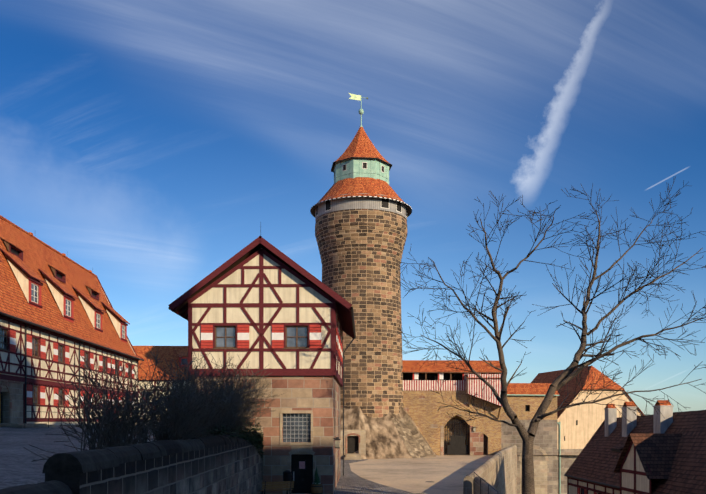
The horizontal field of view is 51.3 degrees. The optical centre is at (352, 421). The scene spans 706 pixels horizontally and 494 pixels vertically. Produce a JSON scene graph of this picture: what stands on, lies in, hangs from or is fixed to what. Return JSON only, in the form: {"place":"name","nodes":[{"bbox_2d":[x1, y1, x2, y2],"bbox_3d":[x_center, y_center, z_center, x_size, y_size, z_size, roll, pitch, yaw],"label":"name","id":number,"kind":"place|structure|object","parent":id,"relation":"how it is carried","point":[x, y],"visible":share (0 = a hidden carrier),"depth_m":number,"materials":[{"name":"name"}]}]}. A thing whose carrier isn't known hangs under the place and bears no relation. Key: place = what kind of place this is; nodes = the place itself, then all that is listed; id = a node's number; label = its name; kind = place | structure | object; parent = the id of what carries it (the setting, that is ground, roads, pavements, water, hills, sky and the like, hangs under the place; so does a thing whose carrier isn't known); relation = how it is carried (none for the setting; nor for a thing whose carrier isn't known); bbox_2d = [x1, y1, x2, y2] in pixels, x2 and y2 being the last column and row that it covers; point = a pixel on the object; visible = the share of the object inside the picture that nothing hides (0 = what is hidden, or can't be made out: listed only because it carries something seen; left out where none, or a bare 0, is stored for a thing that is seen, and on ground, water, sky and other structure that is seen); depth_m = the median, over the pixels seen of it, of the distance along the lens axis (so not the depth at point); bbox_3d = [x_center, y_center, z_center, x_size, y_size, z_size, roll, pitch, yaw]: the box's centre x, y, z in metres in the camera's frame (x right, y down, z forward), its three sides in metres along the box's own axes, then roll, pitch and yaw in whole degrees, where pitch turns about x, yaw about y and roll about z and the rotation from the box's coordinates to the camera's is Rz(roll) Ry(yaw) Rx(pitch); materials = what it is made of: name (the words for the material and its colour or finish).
{"place":"outdoors","nodes":[
{"label":"outdoors","id":0,"kind":"place"},
{"bbox_2d":[0,424,154,488],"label":"court terrace","id":1,"kind":"structure","parent":0,"point":[18,467],"depth_m":25.77,"materials":[{"name":"grey stone"}]},
{"bbox_2d":[0,215,143,427],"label":"half-timbered building","id":2,"kind":"structure","parent":1,"relation":"on","point":[59,314],"depth_m":62.60,"materials":[{"name":"tile"}]},
{"bbox_2d":[23,347,283,461],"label":"wall shrubs","id":3,"kind":"object","parent":1,"relation":"on","point":[190,412],"depth_m":22.87,"materials":[{"name":"green plant"}]},
{"bbox_2d":[133,346,188,421],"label":"range","id":4,"kind":"structure","parent":1,"relation":"on","point":[169,353],"depth_m":105.23,"materials":[{"name":"tile"}]},
{"bbox_2d":[200,419,264,458],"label":"ivy leaves","id":5,"kind":"object","parent":1,"relation":"on","point":[253,440],"visible":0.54,"depth_m":34.80,"materials":[{"name":"green plant"}]},
{"bbox_2d":[0,0,705,414],"label":"sky","id":6,"kind":"structure","parent":0,"point":[146,143],"materials":[{"name":"blue"}]},
{"bbox_2d":[333,454,492,493],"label":"paved courtyard","id":7,"kind":"structure","parent":0,"point":[443,474],"depth_m":53.45,"materials":[{"name":"stone"}]},
{"bbox_2d":[0,431,262,493],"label":"retaining wall","id":8,"kind":"structure","parent":7,"relation":"on","point":[218,464],"depth_m":18.64,"materials":[{"name":"grey stone"}]},
{"bbox_2d":[168,236,355,493],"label":"well house","id":9,"kind":"structure","parent":7,"relation":"on","point":[261,302],"depth_m":39.72,"materials":[{"name":"beige paint"}]},
{"bbox_2d":[259,480,293,493],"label":"park bench","id":10,"kind":"object","parent":7,"relation":"on","point":[278,484],"visible":1,"depth_m":37.67,"materials":[{"name":"brown wood"}]},
{"bbox_2d":[283,470,290,488],"bbox_3d":[-3.509,3.303,39.154,0.460,1.380,0.460,0,0,-2],"label":"litter bin","id":11,"kind":"object","parent":7,"relation":"on","point":[286,475],"visible":0.77,"depth_m":38.99,"materials":[{"name":"metal"}]},
{"bbox_2d":[311,466,322,493],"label":"barrel planter","id":12,"kind":"object","parent":7,"relation":"on","point":[316,487],"visible":1,"depth_m":39.32,"materials":[{"name":"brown wood"}]},
{"bbox_2d":[340,430,365,459],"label":"doorway","id":13,"kind":"structure","parent":7,"relation":"on","point":[354,440],"depth_m":72.16,"materials":[{"name":"beige stone"}]},
{"bbox_2d":[340,406,435,458],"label":"rock outcrop","id":14,"kind":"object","parent":7,"relation":"on","point":[392,436],"visible":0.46,"depth_m":74.77,"materials":[{"name":"stone"}]},
{"bbox_2d":[310,93,411,417],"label":"round tower","id":15,"kind":"structure","parent":14,"relation":"on","point":[361,211],"depth_m":75.93,"materials":[{"name":"stone"}]},
{"bbox_2d":[402,360,501,454],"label":"gate wall","id":16,"kind":"structure","parent":7,"relation":"on","point":[479,436],"depth_m":79.20,"materials":[{"name":"stone"}]},
{"bbox_2d":[463,445,516,493],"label":"parapet","id":17,"kind":"structure","parent":7,"relation":"on","point":[496,473],"depth_m":56.72,"materials":[{"name":"stone"}]},
{"bbox_2d":[501,383,558,493],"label":"stone building","id":18,"kind":"structure","parent":7,"relation":"on","point":[525,400],"depth_m":79.81,"materials":[{"name":"stone"}]},
{"bbox_2d":[383,177,705,493],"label":"bare tree","id":19,"kind":"object","parent":7,"relation":"on","point":[565,376],"visible":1,"depth_m":34.01,"materials":[{"name":"brown wood"}]},
{"bbox_2d":[531,366,643,493],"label":"cream gable house","id":20,"kind":"structure","parent":7,"relation":"on","point":[578,426],"depth_m":80.90,"materials":[{"name":"beige paint"}]},
{"bbox_2d":[564,394,705,493],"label":"town house roofs","id":21,"kind":"structure","parent":7,"relation":"on","point":[656,453],"depth_m":45.44,"materials":[{"name":"brown tile"}]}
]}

